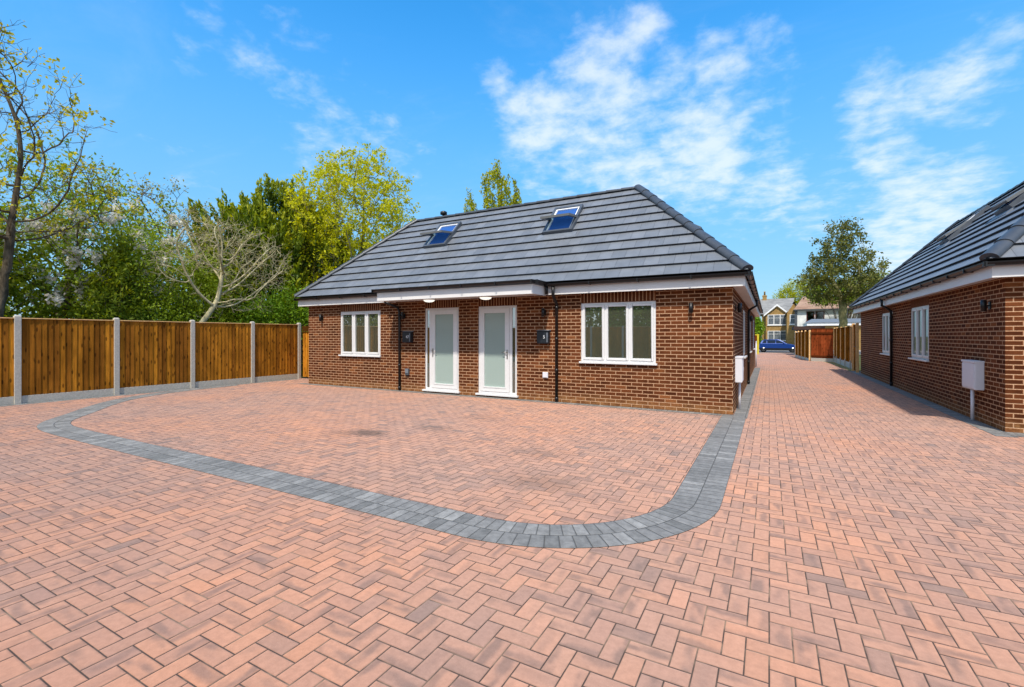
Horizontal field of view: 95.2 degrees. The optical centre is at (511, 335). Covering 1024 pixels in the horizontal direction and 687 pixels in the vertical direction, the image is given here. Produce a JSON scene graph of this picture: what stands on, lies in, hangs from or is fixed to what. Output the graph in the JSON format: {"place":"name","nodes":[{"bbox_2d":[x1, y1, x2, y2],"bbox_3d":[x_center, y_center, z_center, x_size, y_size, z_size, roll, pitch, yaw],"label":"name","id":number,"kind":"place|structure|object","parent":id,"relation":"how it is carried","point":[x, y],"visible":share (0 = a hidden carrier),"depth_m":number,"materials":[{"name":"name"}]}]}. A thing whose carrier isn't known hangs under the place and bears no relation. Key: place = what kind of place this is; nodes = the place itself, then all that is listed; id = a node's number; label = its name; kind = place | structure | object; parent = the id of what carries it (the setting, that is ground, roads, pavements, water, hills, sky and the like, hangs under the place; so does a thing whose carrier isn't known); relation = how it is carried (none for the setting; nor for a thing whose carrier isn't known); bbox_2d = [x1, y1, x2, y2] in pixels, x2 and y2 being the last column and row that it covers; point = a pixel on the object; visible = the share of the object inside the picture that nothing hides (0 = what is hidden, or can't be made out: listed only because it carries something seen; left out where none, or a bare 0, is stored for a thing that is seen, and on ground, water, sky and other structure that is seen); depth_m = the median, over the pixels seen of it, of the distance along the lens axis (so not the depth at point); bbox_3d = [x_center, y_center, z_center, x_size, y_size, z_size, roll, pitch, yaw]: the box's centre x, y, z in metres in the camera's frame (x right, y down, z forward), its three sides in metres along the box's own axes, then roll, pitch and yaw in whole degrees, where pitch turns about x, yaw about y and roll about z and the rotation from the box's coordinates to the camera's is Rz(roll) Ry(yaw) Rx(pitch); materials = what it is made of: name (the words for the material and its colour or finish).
{"place":"outdoors","nodes":[
{"label":"outdoors","id":0,"kind":"place"},
{"bbox_2d":[48,342,860,393],"bbox_3d":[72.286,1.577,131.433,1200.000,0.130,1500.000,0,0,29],"label":"ground","id":1,"kind":"structure","parent":0,"point":[759,342],"depth_m":24.60,"materials":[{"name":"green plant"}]},
{"bbox_2d":[0,217,74,318],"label":"dark shrub","id":2,"kind":"object","parent":1,"relation":"on","point":[17,304],"visible":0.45,"depth_m":12.55,"materials":[{"name":"green plant"}]},
{"bbox_2d":[0,20,154,316],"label":"sparse tree","id":3,"kind":"object","parent":1,"relation":"on","point":[6,264],"visible":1,"depth_m":11.59,"materials":[{"name":"green plant"}]},
{"bbox_2d":[0,130,178,318],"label":"leafy tree","id":4,"kind":"object","parent":1,"relation":"on","point":[52,187],"visible":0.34,"depth_m":14.84,"materials":[{"name":"green plant"}]},
{"bbox_2d":[0,181,212,318],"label":"blossom tree","id":5,"kind":"object","parent":1,"relation":"on","point":[71,254],"visible":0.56,"depth_m":13.40,"materials":[{"name":"green plant"}]},
{"bbox_2d":[66,227,152,320],"bbox_3d":[-11.581,-0.770,13.631,1.988,4.926,2.119,0,0,29],"label":"conifer","id":6,"kind":"object","parent":1,"relation":"on","point":[98,308],"visible":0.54,"depth_m":13.35,"materials":[{"name":"green plant"}]},
{"bbox_2d":[0,253,270,320],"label":"dark hedge","id":7,"kind":"object","parent":1,"relation":"on","point":[48,315],"visible":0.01,"depth_m":14.88,"materials":[{"name":"green plant"}]},
{"bbox_2d":[56,156,233,315],"bbox_3d":[-12.624,-2.205,16.947,3.594,7.441,5.707,0,0,41],"label":"leafy tree","id":8,"kind":"object","parent":1,"relation":"on","point":[141,194],"visible":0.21,"depth_m":16.25,"materials":[{"name":"green plant"}]},
{"bbox_2d":[67,218,273,323],"bbox_3d":[-11.053,-0.839,15.845,3.778,5.663,6.199,0,0,29],"label":"hedge tree","id":9,"kind":"object","parent":1,"relation":"on","point":[208,283],"visible":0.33,"depth_m":15.04,"materials":[{"name":"green plant"}]},
{"bbox_2d":[145,204,293,321],"bbox_3d":[-9.288,-1.296,15.336,2.574,5.607,4.610,0,0,29],"label":"bare tree","id":10,"kind":"object","parent":1,"relation":"on","point":[211,309],"visible":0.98,"depth_m":15.15,"materials":[{"name":"beige plant"}]},
{"bbox_2d":[226,275,308,376],"bbox_3d":[-7.696,-0.174,18.640,2.945,4.489,7.404,0,0,29],"label":"bright shrub","id":11,"kind":"object","parent":1,"relation":"on","point":[279,305],"visible":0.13,"depth_m":16.97,"materials":[{"name":"green plant"}]},
{"bbox_2d":[181,173,356,334],"bbox_3d":[-9.966,-2.337,19.647,5.327,8.696,7.197,0,0,29],"label":"evergreen tree","id":12,"kind":"object","parent":1,"relation":"on","point":[260,214],"visible":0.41,"depth_m":18.13,"materials":[{"name":"green plant"}]},
{"bbox_2d":[273,198,345,323],"bbox_3d":[-8.459,-2.212,19.522,3.026,7.443,2.564,0,0,-40],"label":"yellow shrub","id":13,"kind":"object","parent":1,"relation":"on","point":[318,247],"visible":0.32,"depth_m":19.31,"materials":[{"name":"brown plant"}]},
{"bbox_2d":[281,142,420,276],"bbox_3d":[-6.916,-3.645,21.635,4.995,10.292,7.961,0,0,29],"label":"yellow tree","id":14,"kind":"object","parent":1,"relation":"on","point":[361,244],"visible":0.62,"depth_m":20.40,"materials":[{"name":"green plant"}]},
{"bbox_2d":[463,159,521,212],"bbox_3d":[-1.206,-5.705,34.032,5.513,14.445,3.284,0,0,29],"label":"birch tree","id":15,"kind":"object","parent":1,"relation":"on","point":[500,182],"visible":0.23,"depth_m":33.69,"materials":[{"name":"green plant"}]},
{"bbox_2d":[294,184,762,414],"bbox_3d":[2.563,-1.240,18.405,12.751,5.600,17.185,0,0,29],"label":"bungalow","id":16,"kind":"object","parent":1,"relation":"on","point":[635,271],"visible":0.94,"depth_m":11.30,"materials":[{"name":"slate grey tile"},{"name":"brown brick"},{"name":"pale green frosted glass"}]},
{"bbox_2d":[338,310,380,356],"bbox_3d":[-4.409,-0.054,13.600,1.672,1.319,0.155,0,0,29],"label":"window","id":17,"kind":"structure","parent":16,"relation":"in","point":[360,330],"depth_m":13.62,"materials":[{"name":"white plastic"}]},
{"bbox_2d":[405,368,409,374],"bbox_3d":[-2.842,0.980,12.678,0.120,0.180,0.059,0,0,29],"label":"wall socket","id":18,"kind":"object","parent":16,"relation":"attached to","point":[407,371],"depth_m":12.66,"materials":[{"name":"grey plastic"}]},
{"bbox_2d":[402,331,413,342],"bbox_3d":[-2.825,0.028,12.627,0.320,0.315,0.135,0,0,29],"label":"post box","id":19,"kind":"object","parent":16,"relation":"attached to","point":[407,336],"visible":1,"depth_m":12.58,"materials":[{"name":"black metal"}]},
{"bbox_2d":[402,333,410,341],"bbox_3d":[-2.843,0.045,12.594,0.290,0.240,0.007,0,0,29],"label":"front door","id":20,"kind":"structure","parent":19,"relation":"in","point":[404,339],"depth_m":12.60,"materials":[{"name":"black metal"}]},
{"bbox_2d":[423,298,434,301],"bbox_3d":[-2.067,-0.875,11.659,0.308,0.084,0.308,0,0,29],"label":"ceiling lamp","id":21,"kind":"object","parent":16,"relation":"attached to","point":[429,300],"visible":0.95,"depth_m":11.56,"materials":[{"name":"white paint"}]},
{"bbox_2d":[431,310,456,388],"bbox_3d":[-1.760,0.346,12.127,0.819,2.029,0.134,0,0,29],"label":"door leaf","id":22,"kind":"structure","parent":16,"relation":"in","point":[443,322],"depth_m":12.15,"materials":[{"name":"white plastic"}]},
{"bbox_2d":[479,296,491,299],"bbox_3d":[-0.613,-0.875,10.859,0.308,0.084,0.308,0,0,29],"label":"ceiling lamp","id":23,"kind":"object","parent":16,"relation":"attached to","point":[485,297],"visible":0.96,"depth_m":10.76,"materials":[{"name":"white paint"}]},
{"bbox_2d":[480,308,509,392],"bbox_3d":[-0.424,0.346,11.392,0.819,2.029,0.134,0,0,29],"label":"door leaf","id":24,"kind":"structure","parent":16,"relation":"in","point":[494,322],"depth_m":11.40,"materials":[{"name":"white plastic"}]},
{"bbox_2d":[536,330,550,343],"bbox_3d":[0.715,0.022,10.680,0.320,0.315,0.135,0,0,29],"label":"post box","id":25,"kind":"object","parent":16,"relation":"attached to","point":[543,336],"visible":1,"depth_m":10.63,"materials":[{"name":"black metal"}]},
{"bbox_2d":[537,332,547,342],"bbox_3d":[0.697,0.040,10.647,0.290,0.240,0.007,0,0,29],"label":"front door","id":26,"kind":"structure","parent":25,"relation":"in","point":[540,339],"depth_m":10.66,"materials":[{"name":"black metal"}]},
{"bbox_2d":[541,308,545,316],"bbox_3d":[0.718,-0.530,10.685,0.076,0.196,0.122,0,0,29],"label":"wall lamp","id":27,"kind":"object","parent":16,"relation":"attached to","point":[543,312],"visible":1,"depth_m":10.65,"materials":[{"name":"black plastic"}]},
{"bbox_2d":[543,372,547,377],"bbox_3d":[0.764,0.900,10.706,0.130,0.130,0.041,0,0,29],"label":"wall socket","id":28,"kind":"object","parent":16,"relation":"attached to","point":[545,374],"depth_m":10.68,"materials":[{"name":"white plastic"}]},
{"bbox_2d":[579,301,656,365],"bbox_3d":[2.238,-0.054,9.945,1.672,1.319,0.155,0,0,29],"label":"window","id":29,"kind":"structure","parent":16,"relation":"in","point":[629,360],"depth_m":9.89,"materials":[{"name":"white plastic"}]},
{"bbox_2d":[689,303,692,312],"bbox_3d":[3.504,-0.540,9.152,0.076,0.196,0.122,0,0,29],"label":"wall lamp","id":30,"kind":"object","parent":16,"relation":"attached to","point":[690,307],"visible":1,"depth_m":9.10,"materials":[{"name":"black plastic"}]},
{"bbox_2d":[735,303,741,312],"bbox_3d":[4.562,-0.560,9.417,0.122,0.196,0.076,0,0,29],"label":"wall lamp","id":31,"kind":"object","parent":16,"relation":"attached to","point":[739,307],"visible":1,"depth_m":9.38,"materials":[{"name":"black plastic"}]},
{"bbox_2d":[735,356,743,408],"bbox_3d":[4.649,0.957,9.552,0.145,1.076,0.472,0,0,29],"label":"meter box","id":32,"kind":"object","parent":16,"relation":"attached to","point":[739,369],"visible":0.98,"depth_m":9.37,"materials":[{"name":"white plastic"}]},
{"bbox_2d":[742,359,743,380],"bbox_3d":[4.703,0.695,9.522,0.008,0.440,0.420,0,0,29],"label":"cabinet door","id":33,"kind":"structure","parent":32,"relation":"in","point":[742,359],"depth_m":9.34,"materials":[{"name":"white plastic"}]},
{"bbox_2d":[743,310,746,358],"bbox_3d":[6.401,-0.054,12.937,0.155,1.319,1.260,0,0,29],"label":"window","id":34,"kind":"structure","parent":16,"relation":"in","point":[745,356],"depth_m":12.89,"materials":[{"name":"white plastic"}]},
{"bbox_2d":[750,322,751,352],"bbox_3d":[8.594,-0.054,16.923,0.155,1.319,1.260,0,0,29],"label":"window","id":35,"kind":"structure","parent":16,"relation":"in","point":[750,322],"depth_m":17.36,"materials":[{"name":"white plastic"}]},
{"bbox_2d":[753,320,754,349],"bbox_3d":[10.666,-0.054,20.691,0.155,1.319,1.260,0,0,29],"label":"window","id":36,"kind":"structure","parent":16,"relation":"in","point":[753,320],"depth_m":20.79,"materials":[{"name":"white plastic"}]},
{"bbox_2d":[755,317,765,343],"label":"garden shrub","id":37,"kind":"object","parent":1,"relation":"on","point":[759,324],"visible":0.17,"depth_m":66.60,"materials":[{"name":"green plant"}]},
{"bbox_2d":[760,291,793,342],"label":"brick house","id":38,"kind":"structure","parent":1,"relation":"on","point":[774,313],"depth_m":71.85,"materials":[{"name":"beige brick"}]},
{"bbox_2d":[767,314,785,325],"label":"window","id":39,"kind":"structure","parent":38,"relation":"in","point":[773,320],"depth_m":71.38,"materials":[{"name":"white paint"}]},
{"bbox_2d":[768,331,785,340],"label":"window","id":40,"kind":"structure","parent":38,"relation":"in","point":[780,335],"depth_m":71.38,"materials":[{"name":"white paint"}]},
{"bbox_2d":[786,302,796,344],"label":"house wing","id":41,"kind":"structure","parent":1,"relation":"on","point":[790,324],"depth_m":66.18,"materials":[{"name":"beige brick"}]},
{"bbox_2d":[789,314,794,324],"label":"window","id":42,"kind":"structure","parent":41,"relation":"in","point":[792,316],"depth_m":66.06,"materials":[{"name":"white paint"}]},
{"bbox_2d":[772,277,818,304],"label":"garden tree","id":43,"kind":"object","parent":1,"relation":"on","point":[790,293],"visible":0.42,"depth_m":84.39,"materials":[{"name":"green plant"}]},
{"bbox_2d":[792,326,824,331],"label":"shed","id":44,"kind":"structure","parent":1,"relation":"on","point":[801,328],"depth_m":36.97,"materials":[{"name":"grey fabric"}]},
{"bbox_2d":[794,297,860,330],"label":"rendered house","id":45,"kind":"structure","parent":1,"relation":"on","point":[804,312],"depth_m":62.06,"materials":[{"name":"white paint"}]},
{"bbox_2d":[806,311,814,321],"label":"window","id":46,"kind":"structure","parent":45,"relation":"in","point":[810,315],"depth_m":62.06,"materials":[{"name":"black glass"}]},
{"bbox_2d":[815,311,823,318],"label":"window","id":47,"kind":"structure","parent":45,"relation":"in","point":[818,314],"depth_m":61.59,"materials":[{"name":"grey glass"}]},
{"bbox_2d":[789,216,891,327],"bbox_3d":[25.366,-3.884,35.902,7.147,10.980,6.228,0,0,29],"label":"street tree","id":48,"kind":"object","parent":1,"relation":"on","point":[870,276],"visible":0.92,"depth_m":35.62,"materials":[{"name":"green plant"}]},
{"bbox_2d":[804,270,887,318],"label":"garden tree","id":49,"kind":"object","parent":1,"relation":"on","point":[834,312],"visible":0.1,"depth_m":57.69,"materials":[{"name":"green plant"}]},
{"bbox_2d":[849,181,1023,432],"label":"bungalow","id":50,"kind":"object","parent":1,"relation":"on","point":[927,325],"visible":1,"depth_m":9.49,"materials":[{"name":"brown brick"}]},
{"bbox_2d":[880,313,889,355],"bbox_3d":[11.708,-0.054,14.566,0.155,1.319,1.550,0,0,29],"label":"window","id":51,"kind":"structure","parent":50,"relation":"in","point":[885,317],"depth_m":14.72,"materials":[{"name":"white plastic"}]},
{"bbox_2d":[908,305,928,361],"bbox_3d":[9.982,-0.054,11.428,0.155,1.319,1.626,0,0,29],"label":"window","id":52,"kind":"structure","parent":50,"relation":"in","point":[920,315],"depth_m":11.45,"materials":[{"name":"white plastic"}]},
{"bbox_2d":[961,359,984,420],"bbox_3d":[8.135,0.965,8.263,0.140,1.061,0.612,0,0,29],"label":"meter box","id":53,"kind":"object","parent":50,"relation":"attached to","point":[972,375],"visible":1,"depth_m":8.17,"materials":[{"name":"white plastic"}]},
{"bbox_2d":[962,363,973,387],"bbox_3d":[8.083,0.700,8.291,0.008,0.420,0.560,0,0,29],"label":"cabinet door","id":54,"kind":"structure","parent":53,"relation":"in","point":[967,369],"depth_m":8.28,"materials":[{"name":"white plastic"}]},
{"bbox_2d":[980,300,990,311],"bbox_3d":[7.882,-0.500,7.785,0.122,0.196,0.076,0,0,29],"label":"wall lamp","id":55,"kind":"object","parent":50,"relation":"attached to","point":[983,305],"visible":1,"depth_m":7.77,"materials":[{"name":"black plastic"}]},
{"bbox_2d":[0,353,1023,686],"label":"paved driveway","id":56,"kind":"structure","parent":0,"point":[856,531],"depth_m":3.27,"materials":[{"name":"red brick"}]},
{"bbox_2d":[0,379,293,406],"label":"fence foot strip","id":57,"kind":"object","parent":56,"relation":"on","point":[126,394],"visible":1,"depth_m":11.72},
{"bbox_2d":[0,315,300,405],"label":"timber fence","id":58,"kind":"object","parent":56,"relation":"on","point":[56,359],"visible":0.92,"depth_m":12.14,"materials":[{"name":"wood"}]},
{"bbox_2d":[302,326,308,376],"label":"side gate","id":59,"kind":"structure","parent":58,"relation":"attached to","point":[305,353],"depth_m":16.36,"materials":[{"name":"orange wood"}]},
{"bbox_2d":[37,385,745,547],"bbox_3d":[-3.443,1.496,9.089,14.055,0.001,6.911,0,0,29],"label":"border strip","id":60,"kind":"object","parent":56,"relation":"on","point":[696,500],"visible":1,"depth_m":4.30,"materials":[{"name":"grey brick"}]},
{"bbox_2d":[299,383,721,415],"bbox_3d":[-1.343,1.497,11.763,12.110,0.001,0.220,0,0,29],"label":"house front strip","id":61,"kind":"object","parent":56,"relation":"on","point":[527,400],"visible":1,"depth_m":10.72,"materials":[{"name":"grey concrete"}]},
{"bbox_2d":[733,368,759,417],"bbox_3d":[7.793,1.494,15.144,0.240,0.001,15.150,0,0,29],"label":"house side strip","id":62,"kind":"object","parent":56,"relation":"on","point":[746,401],"visible":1,"depth_m":11.31,"materials":[{"name":"grey concrete"}]},
{"bbox_2d":[755,334,758,353],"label":"yellow post","id":63,"kind":"object","parent":56,"relation":"on","point":[757,337],"visible":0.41,"depth_m":40.65,"materials":[{"name":"metal"}]},
{"bbox_2d":[795,330,810,360],"bbox_3d":[19.561,0.618,31.552,0.113,1.916,7.662,0,0,26],"label":"timber fence","id":64,"kind":"object","parent":56,"relation":"on","point":[802,345],"visible":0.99,"depth_m":30.65,"materials":[{"name":"wood"}]},
{"bbox_2d":[811,328,832,361],"bbox_3d":[18.229,0.553,27.490,0.102,1.972,1.145,0,0,-38],"label":"fence panel","id":65,"kind":"object","parent":56,"relation":"on","point":[821,344],"visible":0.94,"depth_m":27.46,"materials":[{"name":"wood"}]},
{"bbox_2d":[852,323,858,372],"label":"timber gate","id":66,"kind":"structure","parent":56,"relation":"on","point":[855,347],"depth_m":19.42,"materials":[{"name":"wood"}]},
{"bbox_2d":[850,371,1018,437],"bbox_3d":[10.876,1.496,13.363,0.250,0.001,14.700,0,0,29],"label":"house side strip","id":67,"kind":"object","parent":56,"relation":"on","point":[980,425],"visible":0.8,"depth_m":9.23,"materials":[{"name":"grey concrete"}]},
{"bbox_2d":[1003,431,1023,436],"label":"house front strip","id":68,"kind":"object","parent":56,"relation":"on","point":[1017,434],"visible":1,"depth_m":7.07,"materials":[{"name":"grey concrete"}]},
{"bbox_2d":[0,0,1023,328],"label":"sky","id":69,"kind":"structure","parent":0,"point":[761,123],"materials":[{"name":"blue"}]},
{"bbox_2d":[759,350,860,353],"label":"street","id":70,"kind":"structure","parent":0,"point":[785,352],"depth_m":45.51,"materials":[{"name":"grey asphalt"}]},
{"bbox_2d":[759,339,794,352],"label":"parked car","id":71,"kind":"object","parent":70,"relation":"on","point":[770,344],"visible":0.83,"depth_m":45.73,"materials":[{"name":"blue metal"}]},
{"bbox_2d":[794,353,851,370],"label":"soil verge","id":72,"kind":"structure","parent":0,"point":[842,366],"depth_m":23.26,"materials":[{"name":"grey concrete"}]},
{"bbox_2d":[833,326,851,368],"bbox_3d":[16.703,0.545,23.511,0.120,2.010,8.020,0,0,29],"label":"timber fence","id":73,"kind":"object","parent":72,"relation":"on","point":[842,355],"visible":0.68,"depth_m":23.58,"materials":[{"name":"wood"}]},
{"bbox_2d":[803,318,860,349],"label":"garage","id":74,"kind":"structure","parent":0,"point":[833,323],"depth_m":51.49,"materials":[{"name":"grey metal"}]}
]}

